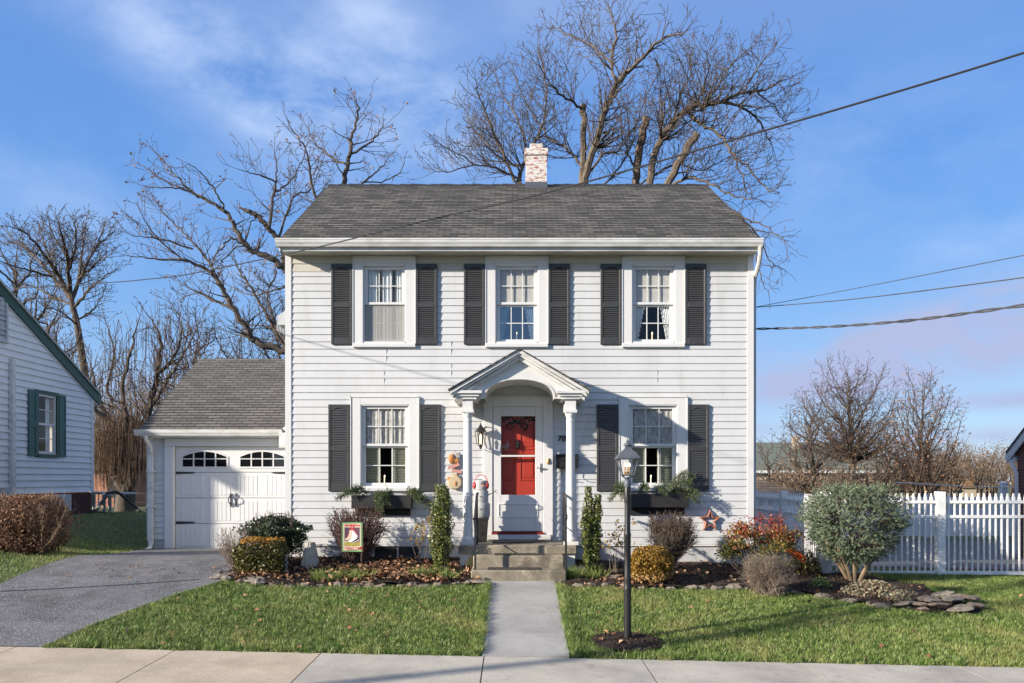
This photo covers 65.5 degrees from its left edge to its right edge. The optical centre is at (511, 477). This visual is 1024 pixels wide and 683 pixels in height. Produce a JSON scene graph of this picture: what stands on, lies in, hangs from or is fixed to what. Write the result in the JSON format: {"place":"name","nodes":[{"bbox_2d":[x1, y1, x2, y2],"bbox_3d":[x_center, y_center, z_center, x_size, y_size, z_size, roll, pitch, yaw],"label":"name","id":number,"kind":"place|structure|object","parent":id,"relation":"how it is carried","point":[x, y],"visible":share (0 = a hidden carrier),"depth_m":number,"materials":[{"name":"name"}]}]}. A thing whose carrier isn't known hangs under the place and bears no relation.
{"place":"outdoors","nodes":[
{"label":"outdoors","id":0,"kind":"place"},
{"bbox_2d":[0,548,264,646],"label":"driveway","id":1,"kind":"structure","parent":0,"point":[38,618],"depth_m":11.59,"materials":[{"name":"asphalt"}]},
{"bbox_2d":[0,579,199,591],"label":"driveway seam","id":2,"kind":"object","parent":1,"relation":"on","point":[104,585],"visible":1,"depth_m":11.62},
{"bbox_2d":[0,646,319,682],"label":"sidewalk","id":3,"kind":"structure","parent":0,"point":[50,665],"depth_m":8.42,"materials":[{"name":"concrete"}]},
{"bbox_2d":[0,484,1023,682],"bbox_3d":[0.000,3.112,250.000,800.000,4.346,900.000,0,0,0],"label":"ground","id":4,"kind":"structure","parent":0,"point":[126,538],"depth_m":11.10,"materials":[{"name":"plant"}]},
{"bbox_2d":[0,228,78,363],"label":"bare tree","id":5,"kind":"object","parent":4,"relation":"on","point":[16,284],"visible":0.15,"depth_m":39.93,"materials":[{"name":"brown plant"}]},
{"bbox_2d":[0,488,82,554],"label":"hedge bush","id":6,"kind":"object","parent":4,"relation":"on","point":[27,527],"visible":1,"depth_m":13.88,"materials":[{"name":"brown plant"}]},
{"bbox_2d":[0,279,100,514],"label":"neighbour house","id":7,"kind":"structure","parent":4,"relation":"on","point":[50,394],"depth_m":21.00,"materials":[{"name":"wood"}]},
{"bbox_2d":[35,390,58,457],"bbox_3d":[-12.585,-1.420,21.225,0.470,2.380,1.650,0,0,0],"label":"window","id":8,"kind":"structure","parent":7,"relation":"in","point":[43,397],"depth_m":21.58,"materials":[{"name":"white glass"}]},
{"bbox_2d":[22,282,103,421],"bbox_3d":[-19.789,-3.295,34.029,4.467,10.411,3.968,0,0,0],"label":"bare tree","id":9,"kind":"object","parent":4,"relation":"on","point":[54,322],"visible":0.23,"depth_m":33.99,"materials":[{"name":"brown plant"}]},
{"bbox_2d":[0,203,132,509],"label":"bare tree","id":10,"kind":"object","parent":4,"relation":"on","point":[82,267],"visible":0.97,"depth_m":35.84,"materials":[{"name":"brown plant"}]},
{"bbox_2d":[90,490,142,512],"bbox_3d":[-12.012,0.770,23.980,1.579,0.788,0.909,0,0,0],"label":"swing frame","id":11,"kind":"object","parent":4,"relation":"on","point":[105,496],"visible":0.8,"depth_m":24.12,"materials":[{"name":"metal"}]},
{"bbox_2d":[94,440,146,506],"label":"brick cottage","id":12,"kind":"structure","parent":4,"relation":"on","point":[142,497],"depth_m":50.53,"materials":[{"name":"brown"}]},
{"bbox_2d":[96,493,146,510],"bbox_3d":[-13.975,1.375,40.025,20.050,1.250,0.050,0,0,0],"label":"yard fence","id":13,"kind":"object","parent":4,"relation":"on","point":[135,502],"visible":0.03,"depth_m":40.00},
{"bbox_2d":[49,281,220,511],"bbox_3d":[-14.444,-2.811,29.858,7.472,8.842,5.244,0,0,0],"label":"weeping tree","id":14,"kind":"object","parent":4,"relation":"on","point":[122,460],"visible":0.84,"depth_m":29.28,"materials":[{"name":"brown plant"}]},
{"bbox_2d":[72,334,256,445],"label":"brushwood","id":15,"kind":"object","parent":4,"relation":"on","point":[146,397],"visible":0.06,"depth_m":59.97,"materials":[{"name":"brown wood"}]},
{"bbox_2d":[147,285,238,407],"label":"bare tree","id":16,"kind":"object","parent":4,"relation":"on","point":[199,347],"visible":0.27,"depth_m":41.67,"materials":[{"name":"brown plant"}]},
{"bbox_2d":[134,358,284,548],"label":"garage","id":17,"kind":"structure","parent":4,"relation":"on","point":[209,430],"depth_m":16.85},
{"bbox_2d":[176,447,284,547],"bbox_3d":[-5.890,0.430,16.835,2.454,2.172,0.130,0,0,0],"label":"garage door","id":18,"kind":"structure","parent":17,"relation":"in","point":[206,503],"depth_m":16.85,"materials":[{"name":"white wood"}]},
{"bbox_2d":[213,521,250,569],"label":"bare shrub","id":19,"kind":"object","parent":4,"relation":"on","point":[228,545],"visible":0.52,"depth_m":12.82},
{"bbox_2d":[199,293,270,472],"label":"bare tree","id":20,"kind":"object","parent":4,"relation":"on","point":[236,352],"visible":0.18,"depth_m":45.88,"materials":[{"name":"brown plant"}]},
{"bbox_2d":[105,77,410,354],"bbox_3d":[-7.494,-5.040,24.630,8.700,14.110,5.068,0,0,0],"label":"bare tree","id":21,"kind":"object","parent":4,"relation":"on","point":[257,341],"visible":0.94,"depth_m":24.29,"materials":[{"name":"brown plant"}]},
{"bbox_2d":[245,292,284,358],"bbox_3d":[-11.828,-3.846,39.974,3.312,11.512,3.491,0,0,-36],"label":"bare tree","id":22,"kind":"object","parent":4,"relation":"on","point":[267,351],"visible":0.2,"depth_m":39.73,"materials":[{"name":"brown plant"}]},
{"bbox_2d":[227,556,476,586],"bbox_3d":[-2.500,1.542,12.730,4.200,0.353,2.660,0,0,0],"label":"mulch bed","id":23,"kind":"object","parent":4,"relation":"on","point":[348,582],"visible":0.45,"depth_m":12.31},
{"bbox_2d":[244,576,266,582],"bbox_3d":[-3.894,1.540,12.062,0.430,0.101,0.310,2,2,20],"label":"flagstone","id":24,"kind":"object","parent":23,"relation":"on","point":[250,579],"visible":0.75,"depth_m":11.97,"materials":[{"name":"stone"}]},
{"bbox_2d":[251,578,265,585],"bbox_3d":[-3.790,1.591,11.942,0.233,0.193,0.206,-3,4,21],"label":"edging stone","id":25,"kind":"object","parent":23,"relation":"on","point":[259,580],"visible":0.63,"depth_m":11.88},
{"bbox_2d":[230,536,289,573],"bbox_3d":[-3.980,1.236,12.612,0.899,0.650,0.806,0,0,0],"label":"boxwood","id":26,"kind":"object","parent":23,"relation":"on","point":[256,550],"visible":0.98,"depth_m":12.35,"materials":[{"name":"plant"}]},
{"bbox_2d":[233,507,313,562],"bbox_3d":[-3.954,0.972,13.213,1.354,0.986,0.828,0,0,0],"label":"evergreen shrub","id":27,"kind":"object","parent":23,"relation":"on","point":[292,533],"visible":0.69,"depth_m":13.12,"materials":[{"name":"green plant"}]},
{"bbox_2d":[301,542,319,567],"bbox_3d":[-3.318,1.259,13.100,0.305,0.400,0.305,0,0,0],"label":"garden pedestal","id":28,"kind":"object","parent":23,"relation":"on","point":[310,556],"visible":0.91,"depth_m":13.01,"materials":[{"name":"stone"}]},
{"bbox_2d":[308,565,378,581],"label":"lily turf","id":29,"kind":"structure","parent":23,"relation":"on","point":[314,576],"depth_m":12.27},
{"bbox_2d":[342,521,361,568],"bbox_3d":[-2.546,1.146,12.704,0.339,0.902,0.045,0,0,0],"label":"garden flag","id":30,"kind":"object","parent":23,"relation":"on","point":[351,536],"visible":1,"depth_m":12.70,"materials":[{"name":"fabric"}]},
{"bbox_2d":[323,505,392,564],"bbox_3d":[-2.596,0.983,13.368,1.172,1.074,0.905,0,0,0],"label":"barberry","id":31,"kind":"object","parent":23,"relation":"on","point":[370,531],"visible":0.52,"depth_m":13.29,"materials":[{"name":"brown plant"}]},
{"bbox_2d":[407,512,432,564],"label":"sparse plant","id":32,"kind":"object","parent":23,"relation":"on","point":[421,537],"visible":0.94,"depth_m":13.15,"materials":[{"name":"brown plant"}]},
{"bbox_2d":[408,564,463,579],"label":"lily turf","id":33,"kind":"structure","parent":23,"relation":"on","point":[427,574],"depth_m":12.47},
{"bbox_2d":[427,483,455,571],"bbox_3d":[-1.134,0.823,12.795,0.460,1.479,0.398,0,0,0],"label":"columnar shrub","id":34,"kind":"object","parent":23,"relation":"on","point":[440,537],"visible":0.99,"depth_m":12.73,"materials":[{"name":"green plant"}]},
{"bbox_2d":[219,554,944,611],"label":"fallen leaves","id":35,"kind":"object","parent":23,"relation":"on","point":[391,571],"visible":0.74,"depth_m":12.55,"materials":[{"name":"plant"}]},
{"bbox_2d":[458,540,576,582],"bbox_3d":[0.092,1.425,13.188,1.935,0.650,1.575,0,0,0],"label":"front stoop","id":36,"kind":"object","parent":4,"relation":"on","point":[550,562],"visible":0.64,"depth_m":12.70,"materials":[{"name":"concrete"}]},
{"bbox_2d":[474,492,478,569],"bbox_3d":[-0.575,0.840,12.842,0.044,1.200,0.956,0,0,0],"label":"handrail","id":37,"kind":"object","parent":36,"relation":"on","point":[476,522],"visible":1,"depth_m":12.53,"materials":[{"name":"metal"}]},
{"bbox_2d":[473,518,488,542],"bbox_3d":[-0.530,0.890,13.620,0.269,0.420,0.269,0,0,0],"label":"planter stand","id":38,"kind":"object","parent":36,"relation":"on","point":[482,529],"visible":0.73,"depth_m":13.51,"materials":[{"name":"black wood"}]},
{"bbox_2d":[472,474,496,517],"bbox_3d":[-0.530,0.312,13.560,0.410,0.736,0.394,0,0,-44],"label":"snowman","id":39,"kind":"object","parent":38,"relation":"on","point":[481,487],"visible":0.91,"depth_m":13.52,"materials":[{"name":"white paint"}]},
{"bbox_2d":[492,540,544,542],"bbox_3d":[0.115,1.091,13.600,0.890,0.014,0.500,0,0,0],"label":"doormat","id":40,"kind":"object","parent":36,"relation":"on","point":[518,541],"visible":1,"depth_m":13.54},
{"bbox_2d":[561,492,567,569],"bbox_3d":[0.845,0.840,12.842,0.044,1.200,0.956,0,0,0],"label":"handrail","id":41,"kind":"object","parent":36,"relation":"on","point":[564,531],"visible":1,"depth_m":12.66,"materials":[{"name":"metal"}]},
{"bbox_2d":[275,144,763,563],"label":"house","id":42,"kind":"structure","parent":4,"relation":"on","point":[594,326],"depth_m":13.99,"materials":[{"name":"wood"}]},
{"bbox_2d":[333,482,433,516],"bbox_3d":[-2.166,0.383,13.766,1.851,0.606,0.427,0,0,0],"label":"window box","id":43,"kind":"object","parent":42,"relation":"attached to","point":[387,503],"visible":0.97,"depth_m":13.77,"materials":[{"name":"black wood"}]},
{"bbox_2d":[352,256,415,347],"bbox_3d":[-2.240,-3.088,14.029,1.108,1.606,0.182,0,0,0],"label":"window","id":44,"kind":"structure","parent":42,"relation":"in","point":[365,304],"depth_m":14.00,"materials":[{"name":"white glass"}]},
{"bbox_2d":[350,396,418,490],"bbox_3d":[-2.230,-0.593,14.029,1.208,1.666,0.182,0,0,0],"label":"window","id":45,"kind":"structure","parent":42,"relation":"in","point":[376,422],"depth_m":14.01,"materials":[{"name":"white glass"}]},
{"bbox_2d":[373,547,420,558],"bbox_3d":[-2.022,1.348,14.024,0.835,0.265,0.072,0,0,0],"label":"basement window","id":46,"kind":"structure","parent":42,"relation":"in","point":[384,552],"depth_m":14.00,"materials":[{"name":"glass"}]},
{"bbox_2d":[447,451,461,489],"bbox_3d":[-1.003,-0.134,13.931,0.266,0.684,0.089,0,0,0],"label":"wall ornament","id":47,"kind":"object","parent":42,"relation":"attached to","point":[454,482],"depth_m":13.93,"materials":[{"name":"orange paint"}]},
{"bbox_2d":[475,423,485,448],"bbox_3d":[-0.545,-0.725,13.868,0.207,0.465,0.255,0,0,0],"label":"wall lantern","id":48,"kind":"object","parent":42,"relation":"attached to","point":[480,429],"depth_m":13.82,"materials":[{"name":"metal"}]},
{"bbox_2d":[485,256,547,347],"bbox_3d":[0.085,-3.088,14.031,1.108,1.606,0.185,0,0,0],"label":"window","id":49,"kind":"structure","parent":42,"relation":"in","point":[510,281],"depth_m":13.97,"materials":[{"name":"white glass"}]},
{"bbox_2d":[494,416,540,531],"bbox_3d":[0.103,-0.125,14.085,0.825,2.230,0.110,0,0,0],"label":"front door","id":50,"kind":"structure","parent":42,"relation":"in","point":[517,432],"depth_m":14.09,"materials":[{"name":"red wood"}]},
{"bbox_2d":[493,406,544,530],"bbox_3d":[0.119,-0.155,13.955,0.907,2.190,0.111,0,0,0],"label":"storm door","id":51,"kind":"structure","parent":42,"relation":"in","point":[510,512],"depth_m":13.96,"materials":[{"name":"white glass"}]},
{"bbox_2d":[556,454,578,475],"bbox_3d":[0.965,-0.221,13.889,0.400,0.395,0.185,0,0,0],"label":"mailbox","id":52,"kind":"object","parent":42,"relation":"attached to","point":[561,461],"visible":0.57,"depth_m":13.83,"materials":[{"name":"metal"}]},
{"bbox_2d":[618,396,687,490],"bbox_3d":[2.475,-0.593,14.029,1.208,1.666,0.182,0,0,0],"label":"window","id":53,"kind":"structure","parent":42,"relation":"in","point":[659,422],"depth_m":14.01,"materials":[{"name":"white glass"}]},
{"bbox_2d":[622,256,684,347],"bbox_3d":[2.480,-3.088,14.031,1.108,1.606,0.185,0,0,0],"label":"window","id":54,"kind":"structure","parent":42,"relation":"in","point":[647,281],"depth_m":13.97,"materials":[{"name":"white glass"}]},
{"bbox_2d":[606,469,702,513],"bbox_3d":[2.443,0.231,13.756,1.690,0.818,0.448,0,0,0],"label":"window box","id":55,"kind":"object","parent":42,"relation":"attached to","point":[677,501],"visible":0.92,"depth_m":13.77,"materials":[{"name":"black wood"}]},
{"bbox_2d":[699,509,719,529],"bbox_3d":[3.470,0.730,13.953,0.390,0.371,0.055,0,0,0],"label":"wall star","id":56,"kind":"object","parent":42,"relation":"attached to","point":[712,516],"depth_m":13.95,"materials":[{"name":"orange metal"}]},
{"bbox_2d":[756,303,1023,329],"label":"service cable","id":57,"kind":"object","parent":42,"relation":"attached to","point":[924,318],"visible":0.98,"depth_m":11.32,"materials":[{"name":"rubber"}]},
{"bbox_2d":[756,277,1023,307],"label":"service wire","id":58,"kind":"object","parent":42,"relation":"attached to","point":[902,293],"visible":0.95,"depth_m":11.23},
{"bbox_2d":[757,255,1023,306],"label":"service wire","id":59,"kind":"object","parent":42,"relation":"attached to","point":[902,279],"visible":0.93,"depth_m":11.78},
{"bbox_2d":[482,581,568,657],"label":"front walk","id":60,"kind":"structure","parent":4,"relation":"on","point":[524,620],"depth_m":10.37,"materials":[{"name":"concrete"}]},
{"bbox_2d":[58,560,1021,659],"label":"scattered leaves","id":61,"kind":"object","parent":4,"relation":"on","point":[600,638],"visible":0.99,"depth_m":10.27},
{"bbox_2d":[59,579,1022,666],"bbox_3d":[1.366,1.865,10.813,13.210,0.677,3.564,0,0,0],"label":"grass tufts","id":62,"kind":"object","parent":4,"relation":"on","point":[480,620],"visible":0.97,"depth_m":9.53,"materials":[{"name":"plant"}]},
{"bbox_2d":[408,0,822,305],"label":"bare tree","id":63,"kind":"object","parent":4,"relation":"on","point":[585,164],"visible":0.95,"depth_m":24.69,"materials":[{"name":"brown plant"}]},
{"bbox_2d":[592,631,662,650],"bbox_3d":[1.421,1.981,9.750,1.200,0.174,1.100,0,0,0],"label":"mulch ring","id":64,"kind":"object","parent":4,"relation":"on","point":[635,647],"visible":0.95,"depth_m":9.66,"materials":[{"name":"wood"}]},
{"bbox_2d":[614,438,640,638],"bbox_3d":[1.421,0.809,9.800,0.284,2.589,0.284,0,0,0],"label":"lamp post","id":65,"kind":"object","parent":64,"relation":"on","point":[627,453],"visible":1,"depth_m":9.77,"materials":[{"name":"black metal"}]},
{"bbox_2d":[562,559,984,613],"bbox_3d":[4.000,1.719,12.330,6.800,0.580,3.460,0,0,0],"label":"mulch bed","id":66,"kind":"object","parent":4,"relation":"on","point":[727,568],"visible":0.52,"depth_m":12.57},
{"bbox_2d":[562,561,613,578],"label":"lily turf","id":67,"kind":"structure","parent":66,"relation":"on","point":[570,573],"depth_m":12.63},
{"bbox_2d":[579,485,602,573],"bbox_3d":[1.271,0.855,12.755,0.393,1.480,0.299,0,0,0],"label":"columnar shrub","id":68,"kind":"object","parent":66,"relation":"on","point":[591,534],"visible":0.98,"depth_m":12.70,"materials":[{"name":"green plant"}]},
{"bbox_2d":[225,555,975,649],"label":"bark chips","id":69,"kind":"object","parent":66,"relation":"on","point":[635,638],"visible":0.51,"depth_m":12.45,"materials":[{"name":"wood"}]},
{"bbox_2d":[601,518,635,571],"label":"sparse plant","id":70,"kind":"object","parent":66,"relation":"on","point":[618,541],"visible":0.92,"depth_m":13.11,"materials":[{"name":"brown plant"}]},
{"bbox_2d":[631,545,674,583],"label":"boxwood","id":71,"kind":"object","parent":66,"relation":"on","point":[646,564],"visible":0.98,"depth_m":12.15,"materials":[{"name":"plant"}]},
{"bbox_2d":[643,509,702,573],"bbox_3d":[2.629,1.074,13.011,0.959,1.141,0.939,0,0,-22],"label":"bare shrub","id":72,"kind":"object","parent":66,"relation":"on","point":[674,539],"visible":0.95,"depth_m":12.85,"materials":[{"name":"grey plant"}]},
{"bbox_2d":[725,583,741,590],"bbox_3d":[3.403,1.699,12.233,0.272,0.180,0.143,-2,9,-2],"label":"edging stone","id":73,"kind":"object","parent":66,"relation":"on","point":[734,585],"visible":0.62,"depth_m":12.18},
{"bbox_2d":[709,511,809,576],"bbox_3d":[4.043,1.118,12.915,1.618,1.155,1.162,0,0,0],"label":"red shrub","id":74,"kind":"object","parent":66,"relation":"on","point":[775,535],"visible":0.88,"depth_m":12.84,"materials":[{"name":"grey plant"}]},
{"bbox_2d":[787,547,806,563],"bbox_3d":[4.610,1.239,12.906,0.321,0.314,0.146,0,0,7],"label":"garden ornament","id":75,"kind":"object","parent":74,"relation":"in","point":[800,557],"visible":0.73,"depth_m":12.89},
{"bbox_2d":[735,550,799,596],"bbox_3d":[3.852,1.417,11.945,0.887,0.708,0.850,0,0,35],"label":"dry bush","id":76,"kind":"object","parent":66,"relation":"on","point":[764,576],"visible":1,"depth_m":11.82,"materials":[{"name":"plant"}]},
{"bbox_2d":[789,549,821,574],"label":"shrub","id":77,"kind":"object","parent":66,"relation":"on","point":[812,569],"visible":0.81,"depth_m":13.32,"materials":[{"name":"green plant"}]},
{"bbox_2d":[790,541,834,567],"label":"ornamental grass","id":78,"kind":"object","parent":66,"relation":"on","point":[814,554],"depth_m":13.67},
{"bbox_2d":[810,576,831,588],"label":"herb plant","id":79,"kind":"object","parent":66,"relation":"on","point":[822,582],"visible":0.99,"depth_m":12.32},
{"bbox_2d":[792,478,915,581],"bbox_3d":[5.465,0.847,12.685,1.907,1.761,1.476,0,0,0],"label":"round broadleaf shrub","id":80,"kind":"object","parent":66,"relation":"on","point":[854,552],"visible":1,"depth_m":12.51,"materials":[{"name":"green plant"}]},
{"bbox_2d":[840,579,900,597],"bbox_3d":[5.436,1.675,12.079,0.911,0.288,0.442,0,0,0],"label":"stonecrop","id":81,"kind":"object","parent":66,"relation":"on","point":[872,587],"visible":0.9,"depth_m":12.02,"materials":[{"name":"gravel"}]},
{"bbox_2d":[870,602,891,608],"bbox_3d":[5.284,1.847,11.423,0.296,0.112,0.188,1,5,1],"label":"edging stone","id":82,"kind":"object","parent":66,"relation":"on","point":[878,604],"visible":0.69,"depth_m":11.38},
{"bbox_2d":[881,588,920,601],"bbox_3d":[5.748,1.731,11.762,0.624,0.188,0.340,0,0,0],"label":"stonecrop","id":83,"kind":"object","parent":66,"relation":"on","point":[904,595],"visible":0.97,"depth_m":11.71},
{"bbox_2d":[891,601,911,605],"bbox_3d":[5.547,1.794,11.350,0.294,0.047,0.176,-12,3,-8],"label":"flagstone","id":84,"kind":"object","parent":66,"relation":"on","point":[901,603],"visible":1,"depth_m":11.32,"materials":[{"name":"stone"}]},
{"bbox_2d":[924,598,942,601],"bbox_3d":[6.081,1.767,11.504,0.282,0.061,0.175,0,0,-5],"label":"flagstone","id":85,"kind":"object","parent":66,"relation":"on","point":[932,600],"visible":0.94,"depth_m":11.45,"materials":[{"name":"stone"}]},
{"bbox_2d":[928,602,951,606],"bbox_3d":[6.030,1.788,11.238,0.348,0.061,0.184,0,-11,3],"label":"flagstone","id":86,"kind":"object","parent":66,"relation":"on","point":[938,604],"visible":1,"depth_m":11.18,"materials":[{"name":"grey stone"}]},
{"bbox_2d":[931,590,954,597],"bbox_3d":[6.370,1.729,11.795,0.346,0.087,0.222,-14,2,26],"label":"flagstone","id":87,"kind":"object","parent":66,"relation":"on","point":[940,594],"visible":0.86,"depth_m":11.74,"materials":[{"name":"stone"}]},
{"bbox_2d":[942,596,964,601],"bbox_3d":[6.387,1.752,11.520,0.391,0.064,0.222,0,6,-10],"label":"flagstone","id":88,"kind":"object","parent":66,"relation":"on","point":[951,598],"visible":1,"depth_m":11.46,"materials":[{"name":"stone"}]},
{"bbox_2d":[946,604,974,611],"bbox_3d":[6.321,1.836,11.231,0.374,0.094,0.293,-9,3,21],"label":"flagstone","id":89,"kind":"object","parent":66,"relation":"on","point":[961,607],"visible":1,"depth_m":11.15,"materials":[{"name":"stone"}]},
{"bbox_2d":[953,594,980,600],"bbox_3d":[6.637,1.745,11.626,0.375,0.084,0.252,8,-1,-8],"label":"flagstone","id":90,"kind":"object","parent":66,"relation":"on","point":[970,597],"visible":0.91,"depth_m":11.57,"materials":[{"name":"grey stone"}]},
{"bbox_2d":[756,435,793,483],"bbox_3d":[12.951,0.028,39.882,2.350,4.361,2.158,0,0,33],"label":"bare tree","id":91,"kind":"object","parent":4,"relation":"on","point":[768,462],"visible":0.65,"depth_m":39.97,"materials":[{"name":"brown plant"}]},
{"bbox_2d":[756,478,806,507],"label":"shed","id":92,"kind":"structure","parent":4,"relation":"on","point":[765,486],"depth_m":34.88,"materials":[{"name":"brown"}]},
{"bbox_2d":[756,490,819,567],"bbox_3d":[5.330,1.004,16.590,0.130,1.488,5.950,0,0,0],"label":"picket fence","id":93,"kind":"object","parent":4,"relation":"on","point":[784,498],"visible":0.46,"depth_m":15.55,"materials":[{"name":"plastic"}]},
{"bbox_2d":[768,386,846,494],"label":"bare tree","id":94,"kind":"object","parent":4,"relation":"on","point":[811,460],"visible":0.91,"depth_m":43.87,"materials":[{"name":"brown plant"}]},
{"bbox_2d":[756,436,898,496],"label":"long building","id":95,"kind":"structure","parent":4,"relation":"on","point":[761,461],"depth_m":82.04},
{"bbox_2d":[759,439,916,506],"bbox_3d":[20.732,0.131,47.946,12.762,4.040,26.607,0,0,14],"label":"brushwood","id":96,"kind":"object","parent":4,"relation":"on","point":[841,475],"visible":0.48,"depth_m":38.54,"materials":[{"name":"plant"}]},
{"bbox_2d":[788,351,912,484],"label":"bare tree","id":97,"kind":"object","parent":4,"relation":"on","point":[848,437],"visible":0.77,"depth_m":51.58,"materials":[{"name":"brown plant"}]},
{"bbox_2d":[845,413,914,503],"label":"bare tree","id":98,"kind":"object","parent":4,"relation":"on","point":[886,468],"visible":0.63,"depth_m":47.90,"materials":[{"name":"brown plant"}]},
{"bbox_2d":[759,494,1014,537],"bbox_3d":[14.900,1.210,25.375,18.200,1.380,0.150,0,0,0],"label":"back fence","id":99,"kind":"object","parent":4,"relation":"on","point":[957,521],"visible":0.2,"depth_m":25.38,"materials":[{"name":"plastic"}]},
{"bbox_2d":[820,491,1023,575],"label":"picket fence","id":100,"kind":"object","parent":4,"relation":"on","point":[939,501],"visible":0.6,"depth_m":13.54,"materials":[{"name":"plastic"}]},
{"bbox_2d":[873,362,971,507],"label":"bare tree","id":101,"kind":"object","parent":4,"relation":"on","point":[924,454],"visible":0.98,"depth_m":45.74,"materials":[{"name":"brown plant"}]},
{"bbox_2d":[863,426,1017,504],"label":"woodland","id":102,"kind":"object","parent":4,"relation":"on","point":[981,470],"visible":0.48,"depth_m":72.14,"materials":[{"name":"plant"}]},
{"bbox_2d":[958,475,979,496],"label":"distant house","id":103,"kind":"structure","parent":4,"relation":"on","point":[963,491],"depth_m":95.30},
{"bbox_2d":[1005,428,1023,557],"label":"brick house","id":104,"kind":"structure","parent":4,"relation":"on","point":[1014,451],"depth_m":18.91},
{"bbox_2d":[0,0,1023,483],"label":"sky","id":105,"kind":"structure","parent":0,"point":[927,178],"materials":[{"name":"blue"}]},
{"bbox_2d":[488,567,539,569],"bbox_3d":[0.030,1.431,12.555,0.820,0.014,0.250,0,0,0],"label":"doormat","id":106,"kind":"object","parent":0,"point":[513,568],"visible":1,"depth_m":12.50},
{"bbox_2d":[495,553,542,554],"bbox_3d":[0.110,1.231,12.832,0.780,0.014,0.235,0,0,0],"label":"doormat","id":107,"kind":"object","parent":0,"point":[518,553],"visible":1,"depth_m":12.79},
{"bbox_2d":[17,52,1023,288],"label":"service wire","id":108,"kind":"object","parent":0,"point":[898,91],"visible":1,"depth_m":6.54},
{"bbox_2d":[292,653,1023,682],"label":"sidewalk","id":109,"kind":"structure","parent":0,"point":[351,668],"depth_m":8.61,"materials":[{"name":"concrete"}]},
{"bbox_2d":[759,537,1023,569],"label":"patio","id":110,"kind":"structure","parent":0,"point":[952,555],"depth_m":18.67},
{"bbox_2d":[999,481,1007,549],"bbox_3d":[13.577,1.100,22.000,0.156,2.006,0.156,0,0,0],"label":"clothes line post","id":111,"kind":"object","parent":110,"relation":"on","point":[1004,491],"visible":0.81,"depth_m":21.93,"materials":[{"name":"metal"}]},
{"bbox_2d":[896,482,1014,487],"bbox_3d":[12.376,0.198,21.963,3.539,0.172,0.118,0,0,0],"label":"clothes line","id":112,"kind":"object","parent":111,"relation":"attached to","point":[955,485],"visible":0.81,"depth_m":21.99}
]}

